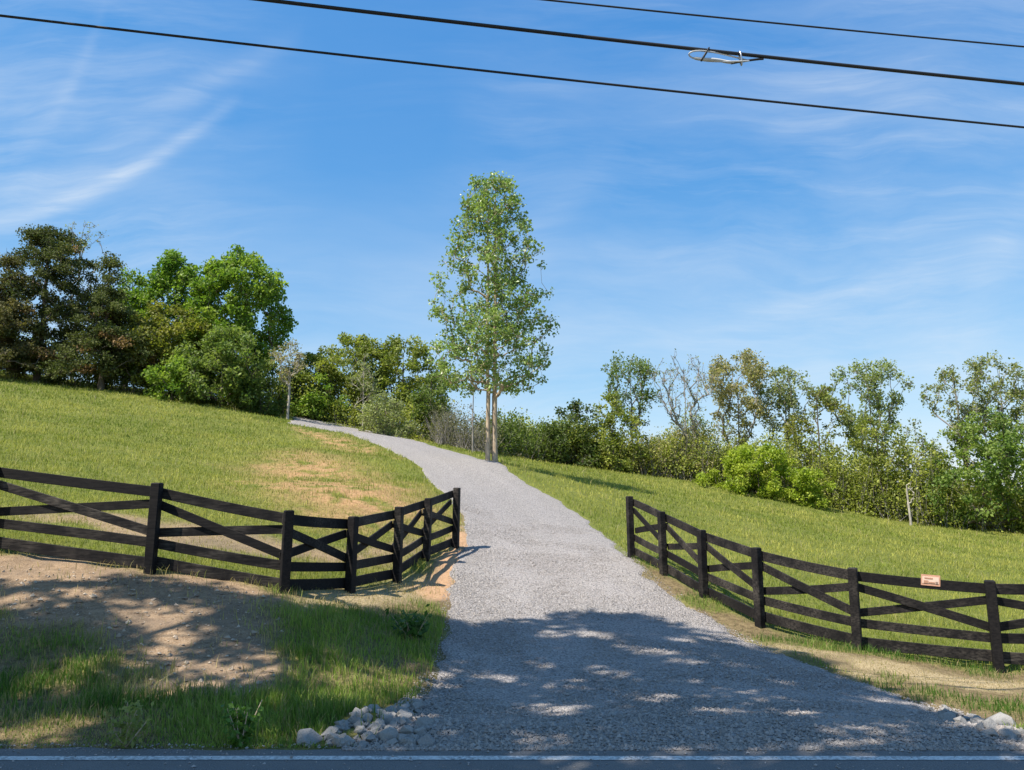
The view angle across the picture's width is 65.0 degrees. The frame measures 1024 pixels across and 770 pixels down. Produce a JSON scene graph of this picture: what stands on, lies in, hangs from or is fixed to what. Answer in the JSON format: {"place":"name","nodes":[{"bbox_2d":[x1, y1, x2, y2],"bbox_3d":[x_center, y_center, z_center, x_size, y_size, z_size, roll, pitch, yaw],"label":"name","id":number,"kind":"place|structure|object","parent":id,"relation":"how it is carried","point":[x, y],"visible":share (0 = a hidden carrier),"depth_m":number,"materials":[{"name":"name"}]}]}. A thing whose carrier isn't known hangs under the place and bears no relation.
{"place":"outdoors","nodes":[
{"label":"outdoors","id":0,"kind":"place"},
{"bbox_2d":[0,373,1023,750],"bbox_3d":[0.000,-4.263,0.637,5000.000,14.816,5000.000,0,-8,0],"label":"ground","id":1,"kind":"structure","parent":0,"point":[158,623],"depth_m":13.67,"materials":[{"name":"plant"}]},
{"bbox_2d":[0,248,64,377],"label":"cedar tree","id":2,"kind":"object","parent":1,"relation":"on","point":[6,306],"visible":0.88,"depth_m":51.80,"materials":[{"name":"green plant"}]},
{"bbox_2d":[0,223,123,381],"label":"cedar tree","id":3,"kind":"object","parent":1,"relation":"on","point":[49,249],"visible":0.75,"depth_m":53.69,"materials":[{"name":"green plant"}]},
{"bbox_2d":[65,221,108,378],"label":"bare tree","id":4,"kind":"object","parent":1,"relation":"on","point":[94,270],"visible":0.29,"depth_m":63.88,"materials":[{"name":"brown plant"}]},
{"bbox_2d":[35,247,168,389],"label":"cedar tree","id":5,"kind":"object","parent":1,"relation":"on","point":[111,312],"visible":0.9,"depth_m":52.65,"materials":[{"name":"green plant"}]},
{"bbox_2d":[86,267,155,387],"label":"broadleaf tree","id":6,"kind":"object","parent":1,"relation":"on","point":[140,279],"visible":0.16,"depth_m":61.51,"materials":[{"name":"green plant"}]},
{"bbox_2d":[103,695,153,748],"bbox_3d":[-3.223,2.878,6.836,0.392,0.465,0.339,0,-8,0],"label":"tall weed","id":7,"kind":"object","parent":1,"relation":"on","point":[127,738],"visible":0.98,"depth_m":6.75,"materials":[{"name":"green plant"}]},
{"bbox_2d":[0,326,285,409],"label":"undergrowth","id":8,"kind":"object","parent":1,"relation":"on","point":[80,380],"visible":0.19,"depth_m":54.48,"materials":[{"name":"green plant"}]},
{"bbox_2d":[0,566,292,697],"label":"bank pebbles","id":9,"kind":"object","parent":1,"relation":"on","point":[174,636],"visible":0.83,"depth_m":10.52,"materials":[{"name":"stone"}]},
{"bbox_2d":[104,299,212,390],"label":"broadleaf tree","id":10,"kind":"object","parent":1,"relation":"on","point":[163,332],"visible":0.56,"depth_m":54.28,"materials":[{"name":"green plant"}]},
{"bbox_2d":[140,353,198,402],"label":"shrub","id":11,"kind":"object","parent":1,"relation":"on","point":[154,374],"visible":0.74,"depth_m":51.61,"materials":[{"name":"green plant"}]},
{"bbox_2d":[129,248,222,390],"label":"broadleaf tree","id":12,"kind":"object","parent":1,"relation":"on","point":[168,276],"visible":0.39,"depth_m":60.05,"materials":[{"name":"green plant"}]},
{"bbox_2d":[165,324,277,408],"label":"broadleaf tree","id":13,"kind":"object","parent":1,"relation":"on","point":[221,360],"visible":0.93,"depth_m":53.15,"materials":[{"name":"green plant"}]},
{"bbox_2d":[0,467,460,593],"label":"crossbuck fence","id":14,"kind":"object","parent":1,"relation":"on","point":[151,542],"visible":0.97,"depth_m":12.51,"materials":[{"name":"black paint"}]},
{"bbox_2d":[0,372,461,590],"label":"hillside grass","id":15,"kind":"structure","parent":1,"relation":"on","point":[91,437],"depth_m":26.81,"materials":[{"name":"plant"}]},
{"bbox_2d":[176,244,298,403],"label":"broadleaf tree","id":16,"kind":"object","parent":1,"relation":"on","point":[224,274],"visible":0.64,"depth_m":57.94,"materials":[{"name":"green plant"}]},
{"bbox_2d":[220,692,267,747],"bbox_3d":[-2.279,2.879,6.841,0.398,0.462,0.328,4,-9,-24],"label":"weed","id":17,"kind":"object","parent":1,"relation":"on","point":[242,728],"visible":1,"depth_m":6.79,"materials":[{"name":"green plant"}]},
{"bbox_2d":[236,374,292,416],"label":"shrub","id":18,"kind":"object","parent":1,"relation":"on","point":[256,395],"visible":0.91,"depth_m":53.66,"materials":[{"name":"green plant"}]},
{"bbox_2d":[266,338,309,419],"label":"slender tree","id":19,"kind":"object","parent":1,"relation":"on","point":[296,362],"visible":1,"depth_m":54.04,"materials":[{"name":"grey plant"}]},
{"bbox_2d":[279,352,338,408],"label":"broadleaf tree","id":20,"kind":"object","parent":1,"relation":"on","point":[309,360],"visible":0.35,"depth_m":59.10,"materials":[{"name":"green plant"}]},
{"bbox_2d":[296,728,323,745],"bbox_3d":[-1.729,3.043,6.889,0.252,0.169,0.189,16,-5,-34],"label":"rock","id":21,"kind":"object","parent":1,"relation":"on","point":[304,735],"visible":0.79,"depth_m":6.86,"materials":[{"name":"stone"}]},
{"bbox_2d":[280,372,351,420],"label":"shrub","id":22,"kind":"object","parent":1,"relation":"on","point":[314,400],"visible":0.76,"depth_m":57.36,"materials":[{"name":"green plant"}]},
{"bbox_2d":[321,729,337,736],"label":"rock","id":23,"kind":"object","parent":1,"relation":"on","point":[326,732],"visible":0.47,"depth_m":7.01,"materials":[{"name":"stone"}]},
{"bbox_2d":[324,726,338,732],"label":"rock","id":24,"kind":"object","parent":1,"relation":"on","point":[334,729],"visible":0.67,"depth_m":7.05,"materials":[{"name":"stone"}]},
{"bbox_2d":[327,732,339,739],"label":"rock","id":25,"kind":"object","parent":1,"relation":"on","point":[331,735],"visible":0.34,"depth_m":6.89,"materials":[{"name":"stone"}]},
{"bbox_2d":[332,736,339,746],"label":"rock","id":26,"kind":"object","parent":1,"relation":"on","point":[335,740],"visible":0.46,"depth_m":6.78,"materials":[{"name":"stone"}]},
{"bbox_2d":[334,720,349,729],"bbox_3d":[-1.521,3.093,7.271,0.188,0.090,0.126,26,-26,11],"label":"rock","id":27,"kind":"object","parent":1,"relation":"on","point":[340,723],"visible":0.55,"depth_m":7.25,"materials":[{"name":"stone"}]},
{"bbox_2d":[338,738,351,747],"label":"rock","id":28,"kind":"object","parent":1,"relation":"on","point":[341,744],"visible":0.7,"depth_m":6.74,"materials":[{"name":"stone"}]},
{"bbox_2d":[343,735,354,745],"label":"rock","id":29,"kind":"object","parent":1,"relation":"on","point":[348,738],"visible":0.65,"depth_m":6.78,"materials":[{"name":"stone"}]},
{"bbox_2d":[310,332,394,405],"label":"broadleaf tree","id":30,"kind":"object","parent":1,"relation":"on","point":[362,344],"visible":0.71,"depth_m":60.49,"materials":[{"name":"green plant"}]},
{"bbox_2d":[348,716,362,724],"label":"rock","id":31,"kind":"object","parent":1,"relation":"on","point":[352,719],"visible":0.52,"depth_m":7.36,"materials":[{"name":"stone"}]},
{"bbox_2d":[349,711,362,717],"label":"rock","id":32,"kind":"object","parent":1,"relation":"on","point":[357,714],"visible":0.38,"depth_m":7.57,"materials":[{"name":"stone"}]},
{"bbox_2d":[353,720,363,727],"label":"rock","id":33,"kind":"object","parent":1,"relation":"on","point":[356,724],"visible":0.48,"depth_m":7.29,"materials":[{"name":"stone"}]},
{"bbox_2d":[354,725,366,732],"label":"rock","id":34,"kind":"object","parent":1,"relation":"on","point":[358,727],"visible":0.62,"depth_m":7.13,"materials":[{"name":"stone"}]},
{"bbox_2d":[264,361,463,440],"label":"undergrowth","id":35,"kind":"object","parent":1,"relation":"on","point":[347,417],"visible":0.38,"depth_m":57.45,"materials":[{"name":"green plant"}]},
{"bbox_2d":[347,353,380,425],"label":"slender tree","id":36,"kind":"object","parent":1,"relation":"on","point":[364,374],"visible":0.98,"depth_m":57.29,"materials":[{"name":"green plant"}]},
{"bbox_2d":[362,713,372,720],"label":"rock","id":37,"kind":"object","parent":1,"relation":"on","point":[365,716],"visible":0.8,"depth_m":7.49,"materials":[{"name":"stone"}]},
{"bbox_2d":[370,726,379,732],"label":"rock","id":38,"kind":"object","parent":1,"relation":"on","point":[373,729],"visible":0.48,"depth_m":7.14,"materials":[{"name":"stone"}]},
{"bbox_2d":[380,712,393,717],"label":"rock","id":39,"kind":"object","parent":1,"relation":"on","point":[385,714],"visible":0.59,"depth_m":7.57,"materials":[{"name":"stone"}]},
{"bbox_2d":[356,389,419,437],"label":"shrub","id":40,"kind":"object","parent":1,"relation":"on","point":[375,410],"visible":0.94,"depth_m":52.76,"materials":[{"name":"green plant"}]},
{"bbox_2d":[378,727,397,739],"bbox_3d":[-1.058,3.037,6.914,0.182,0.162,0.127,-7,-11,41],"label":"rock","id":41,"kind":"object","parent":1,"relation":"on","point":[388,733],"visible":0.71,"depth_m":6.90,"materials":[{"name":"stone"}]},
{"bbox_2d":[386,705,396,712],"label":"rock","id":42,"kind":"object","parent":1,"relation":"on","point":[391,708],"visible":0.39,"depth_m":8.04,"materials":[{"name":"stone"}]},
{"bbox_2d":[343,334,463,430],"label":"broadleaf tree","id":43,"kind":"object","parent":1,"relation":"on","point":[394,346],"visible":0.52,"depth_m":61.93,"materials":[{"name":"green plant"}]},
{"bbox_2d":[385,604,436,641],"bbox_3d":[-1.427,3.420,11.421,0.671,0.647,0.807,5,-10,-32],"label":"broad weed","id":44,"kind":"object","parent":1,"relation":"on","point":[411,628],"visible":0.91,"depth_m":11.44,"materials":[{"name":"green plant"}]},
{"bbox_2d":[411,702,422,710],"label":"rock","id":45,"kind":"object","parent":1,"relation":"on","point":[416,705],"visible":0.84,"depth_m":8.35,"materials":[{"name":"stone"}]},
{"bbox_2d":[407,373,452,440],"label":"tree","id":46,"kind":"object","parent":1,"relation":"on","point":[441,390],"visible":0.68,"depth_m":54.70,"materials":[{"name":"green plant"}]},
{"bbox_2d":[419,397,509,453],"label":"undergrowth","id":47,"kind":"object","parent":1,"relation":"on","point":[448,432],"visible":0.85,"depth_m":49.19,"materials":[{"name":"plant"}]},
{"bbox_2d":[468,384,475,451],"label":"dead snag","id":48,"kind":"object","parent":1,"relation":"on","point":[472,417],"visible":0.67,"depth_m":44.10,"materials":[{"name":"wood"}]},
{"bbox_2d":[425,171,559,461],"bbox_3d":[-0.827,-3.221,36.407,6.076,13.681,6.285,0,-8,0],"label":"young poplar","id":49,"kind":"object","parent":1,"relation":"on","point":[498,232],"visible":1,"depth_m":35.78,"materials":[{"name":"green plant"}]},
{"bbox_2d":[463,406,581,463],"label":"undergrowth","id":50,"kind":"object","parent":1,"relation":"on","point":[517,441],"visible":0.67,"depth_m":54.82,"materials":[{"name":"green plant"}]},
{"bbox_2d":[540,398,603,467],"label":"shrub","id":51,"kind":"object","parent":1,"relation":"on","point":[573,417],"visible":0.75,"depth_m":57.00,"materials":[{"name":"green plant"}]},
{"bbox_2d":[568,391,653,472],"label":"tree","id":52,"kind":"object","parent":1,"relation":"on","point":[610,420],"visible":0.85,"depth_m":56.57,"materials":[{"name":"green plant"}]},
{"bbox_2d":[600,350,660,442],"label":"sparse tree","id":53,"kind":"object","parent":1,"relation":"on","point":[642,367],"visible":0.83,"depth_m":60.97,"materials":[{"name":"green plant"}]},
{"bbox_2d":[321,421,1023,669],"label":"meadow grass","id":54,"kind":"structure","parent":1,"relation":"on","point":[784,512],"depth_m":30.58,"materials":[{"name":"plant"}]},
{"bbox_2d":[624,414,724,480],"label":"undergrowth","id":55,"kind":"object","parent":1,"relation":"on","point":[676,460],"visible":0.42,"depth_m":56.49,"materials":[{"name":"green plant"}]},
{"bbox_2d":[646,348,718,476],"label":"bare tree","id":56,"kind":"object","parent":1,"relation":"on","point":[672,411],"visible":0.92,"depth_m":57.59,"materials":[{"name":"grey plant"}]},
{"bbox_2d":[699,347,778,448],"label":"sparse tree","id":57,"kind":"object","parent":1,"relation":"on","point":[751,371],"visible":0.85,"depth_m":59.83,"materials":[{"name":"green plant"}]},
{"bbox_2d":[691,442,824,501],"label":"lime bush","id":58,"kind":"object","parent":1,"relation":"on","point":[741,461],"visible":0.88,"depth_m":51.80,"materials":[{"name":"green plant"}]},
{"bbox_2d":[502,406,1023,533],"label":"undergrowth","id":59,"kind":"object","parent":1,"relation":"on","point":[850,495],"visible":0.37,"depth_m":53.14,"materials":[{"name":"green plant"}]},
{"bbox_2d":[746,364,817,453],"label":"sparse tree","id":60,"kind":"object","parent":1,"relation":"on","point":[790,400],"visible":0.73,"depth_m":58.86,"materials":[{"name":"green plant"}]},
{"bbox_2d":[782,469,836,509],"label":"lime bush","id":61,"kind":"object","parent":1,"relation":"on","point":[813,496],"visible":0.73,"depth_m":50.50,"materials":[{"name":"green plant"}]},
{"bbox_2d":[782,383,856,467],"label":"tree","id":62,"kind":"object","parent":1,"relation":"on","point":[816,406],"visible":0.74,"depth_m":56.27,"materials":[{"name":"green plant"}]},
{"bbox_2d":[626,496,1023,672],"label":"crossbuck fence","id":63,"kind":"object","parent":1,"relation":"on","point":[996,655],"visible":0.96,"depth_m":13.62,"materials":[{"name":"black paint"}]},
{"bbox_2d":[921,574,939,586],"bbox_3d":[6.787,3.167,13.029,0.291,0.194,0.012,-3,-9,20],"label":"notice plate","id":64,"kind":"object","parent":63,"relation":"attached to","point":[930,580],"visible":1,"depth_m":13.03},
{"bbox_2d":[813,357,915,472],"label":"sparse tree","id":65,"kind":"object","parent":1,"relation":"on","point":[847,422],"visible":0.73,"depth_m":56.86,"materials":[{"name":"green plant"}]},
{"bbox_2d":[843,410,911,517],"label":"tree","id":66,"kind":"object","parent":1,"relation":"on","point":[860,427],"visible":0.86,"depth_m":52.16,"materials":[{"name":"green plant"}]},
{"bbox_2d":[906,480,914,524],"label":"dead snag","id":67,"kind":"object","parent":1,"relation":"on","point":[909,509],"visible":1,"depth_m":48.92,"materials":[{"name":"wood"}]},
{"bbox_2d":[893,418,942,514],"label":"sparse tree","id":68,"kind":"object","parent":1,"relation":"on","point":[920,437],"visible":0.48,"depth_m":52.67,"materials":[{"name":"green plant"}]},
{"bbox_2d":[920,364,982,507],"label":"sparse tree","id":69,"kind":"object","parent":1,"relation":"on","point":[949,373],"visible":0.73,"depth_m":53.47,"materials":[{"name":"green plant"}]},
{"bbox_2d":[906,405,1023,530],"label":"broadleaf tree","id":70,"kind":"object","parent":1,"relation":"on","point":[994,450],"visible":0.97,"depth_m":48.96,"materials":[{"name":"green plant"}]},
{"bbox_2d":[962,350,1023,525],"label":"sparse tree","id":71,"kind":"object","parent":1,"relation":"on","point":[1016,393],"visible":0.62,"depth_m":53.11,"materials":[{"name":"green plant"}]},
{"bbox_2d":[985,712,1016,725],"bbox_3d":[4.966,3.434,8.104,0.321,0.215,0.266,11,-4,-5],"label":"rock","id":72,"kind":"object","parent":1,"relation":"on","point":[999,717],"visible":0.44,"depth_m":8.11,"materials":[{"name":"stone"}]},
{"bbox_2d":[0,549,1023,747],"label":"verge grass","id":73,"kind":"structure","parent":0,"point":[294,703],"depth_m":8.93,"materials":[{"name":"plant"}]},
{"bbox_2d":[0,747,1023,769],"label":"road","id":74,"kind":"structure","parent":0,"point":[509,764],"depth_m":6.31,"materials":[{"name":"asphalt"}]},
{"bbox_2d":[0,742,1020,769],"bbox_3d":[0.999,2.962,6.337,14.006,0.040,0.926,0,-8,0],"label":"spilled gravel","id":75,"kind":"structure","parent":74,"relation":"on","point":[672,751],"depth_m":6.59,"materials":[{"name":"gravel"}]},
{"bbox_2d":[0,756,1023,759],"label":"road edge line","id":76,"kind":"object","parent":74,"relation":"on","point":[513,758],"visible":1,"depth_m":6.40,"materials":[{"name":"paint"}]},
{"bbox_2d":[0,14,1023,127],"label":"overhead cable","id":77,"kind":"object","parent":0,"point":[438,65],"visible":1,"depth_m":9.59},
{"bbox_2d":[0,0,1023,486],"label":"sky","id":78,"kind":"structure","parent":0,"point":[814,240],"materials":[{"name":"blue"}]},
{"bbox_2d":[253,0,1023,85],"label":"overhead cable","id":79,"kind":"object","parent":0,"point":[355,10],"visible":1,"depth_m":9.20,"materials":[{"name":"rubber"}]},
{"bbox_2d":[688,47,763,65],"bbox_3d":[2.494,-3.824,9.359,0.917,0.199,0.088,1,-9,-8],"label":"cable splice","id":80,"kind":"object","parent":79,"relation":"attached to","point":[704,59],"visible":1,"depth_m":9.33,"materials":[{"name":"metal"}]},
{"bbox_2d":[288,417,1023,750],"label":"driveway","id":81,"kind":"structure","parent":0,"point":[501,490],"depth_m":13.39,"materials":[{"name":"gravel"}]},
{"bbox_2d":[363,731,373,738],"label":"rock","id":82,"kind":"object","parent":81,"relation":"on","point":[366,734],"visible":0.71,"depth_m":6.95,"materials":[{"name":"stone"}]},
{"bbox_2d":[365,735,375,741],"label":"rock","id":83,"kind":"object","parent":81,"relation":"on","point":[369,738],"visible":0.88,"depth_m":6.86,"materials":[{"name":"stone"}]},
{"bbox_2d":[366,722,382,729],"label":"rock","id":84,"kind":"object","parent":81,"relation":"on","point":[371,726],"visible":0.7,"depth_m":7.19,"materials":[{"name":"stone"}]},
{"bbox_2d":[384,715,392,724],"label":"rock","id":85,"kind":"object","parent":81,"relation":"on","point":[387,719],"visible":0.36,"depth_m":7.43,"materials":[{"name":"stone"}]},
{"bbox_2d":[386,738,398,744],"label":"rock","id":86,"kind":"object","parent":81,"relation":"on","point":[394,741],"visible":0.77,"depth_m":6.77,"materials":[{"name":"stone"}]},
{"bbox_2d":[391,716,400,723],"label":"rock","id":87,"kind":"object","parent":81,"relation":"on","point":[396,719],"visible":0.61,"depth_m":7.40,"materials":[{"name":"stone"}]},
{"bbox_2d":[397,733,407,741],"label":"rock","id":88,"kind":"object","parent":81,"relation":"on","point":[400,735],"visible":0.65,"depth_m":6.86,"materials":[{"name":"stone"}]},
{"bbox_2d":[398,737,406,743],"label":"rock","id":89,"kind":"object","parent":81,"relation":"on","point":[403,739],"visible":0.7,"depth_m":6.78,"materials":[{"name":"stone"}]},
{"bbox_2d":[400,716,405,724],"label":"rock","id":90,"kind":"object","parent":81,"relation":"on","point":[402,720],"visible":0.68,"depth_m":7.40,"materials":[{"name":"stone"}]},
{"bbox_2d":[396,709,413,716],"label":"rock","id":91,"kind":"object","parent":81,"relation":"on","point":[400,711],"visible":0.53,"depth_m":7.81,"materials":[{"name":"stone"}]},
{"bbox_2d":[399,725,413,733],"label":"rock","id":92,"kind":"object","parent":81,"relation":"on","point":[406,729],"visible":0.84,"depth_m":7.08,"materials":[{"name":"stone"}]},
{"bbox_2d":[400,713,412,720],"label":"rock","id":93,"kind":"object","parent":81,"relation":"on","point":[409,716],"visible":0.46,"depth_m":7.64,"materials":[{"name":"stone"}]},
{"bbox_2d":[404,737,414,744],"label":"rock","id":94,"kind":"object","parent":81,"relation":"on","point":[409,741],"visible":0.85,"depth_m":6.77,"materials":[{"name":"stone"}]},
{"bbox_2d":[414,727,425,733],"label":"rock","id":95,"kind":"object","parent":81,"relation":"on","point":[416,731],"visible":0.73,"depth_m":7.07,"materials":[{"name":"stone"}]},
{"bbox_2d":[415,716,433,725],"bbox_3d":[-0.805,3.114,7.428,0.176,0.096,0.116,10,-7,-20],"label":"rock","id":96,"kind":"object","parent":81,"relation":"on","point":[424,721],"visible":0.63,"depth_m":7.41,"materials":[{"name":"stone"}]},
{"bbox_2d":[417,734,434,745],"bbox_3d":[-0.726,3.021,6.801,0.156,0.111,0.134,-5,-5,38],"label":"rock","id":97,"kind":"object","parent":81,"relation":"on","point":[427,739],"visible":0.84,"depth_m":6.79,"materials":[{"name":"stone"}]},
{"bbox_2d":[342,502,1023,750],"bbox_3d":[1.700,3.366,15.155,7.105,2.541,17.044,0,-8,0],"label":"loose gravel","id":98,"kind":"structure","parent":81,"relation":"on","point":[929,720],"depth_m":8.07,"materials":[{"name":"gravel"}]},
{"bbox_2d":[938,712,955,719],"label":"rock","id":99,"kind":"object","parent":81,"relation":"on","point":[948,715],"visible":0.52,"depth_m":8.24,"materials":[{"name":"stone"}]},
{"bbox_2d":[953,716,966,723],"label":"rock","id":100,"kind":"object","parent":81,"relation":"on","point":[960,719],"visible":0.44,"depth_m":7.79,"materials":[{"name":"stone"}]},
{"bbox_2d":[976,722,984,730],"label":"rock","id":101,"kind":"object","parent":81,"relation":"on","point":[980,725],"visible":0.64,"depth_m":7.24,"materials":[{"name":"stone"}]},
{"bbox_2d":[983,724,996,729],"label":"rock","id":102,"kind":"object","parent":81,"relation":"on","point":[988,726],"visible":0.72,"depth_m":7.23,"materials":[{"name":"stone"}]},
{"bbox_2d":[982,728,998,736],"bbox_3d":[4.178,3.040,7.005,0.136,0.095,0.107,14,-9,20],"label":"rock","id":103,"kind":"object","parent":81,"relation":"on","point":[992,732],"visible":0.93,"depth_m":6.99,"materials":[{"name":"stone"}]},
{"bbox_2d":[983,718,997,727],"bbox_3d":[4.368,3.118,7.349,0.136,0.121,0.120,-14,-21,-6],"label":"rock","id":104,"kind":"object","parent":81,"relation":"on","point":[990,721],"visible":0.56,"depth_m":7.33,"materials":[{"name":"stone"}]},
{"bbox_2d":[999,730,1016,737],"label":"rock","id":105,"kind":"object","parent":81,"relation":"on","point":[1005,733],"visible":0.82,"depth_m":6.99,"materials":[{"name":"stone"}]},
{"bbox_2d":[542,0,1023,47],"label":"overhead cable","id":106,"kind":"object","parent":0,"point":[619,7],"visible":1,"depth_m":9.80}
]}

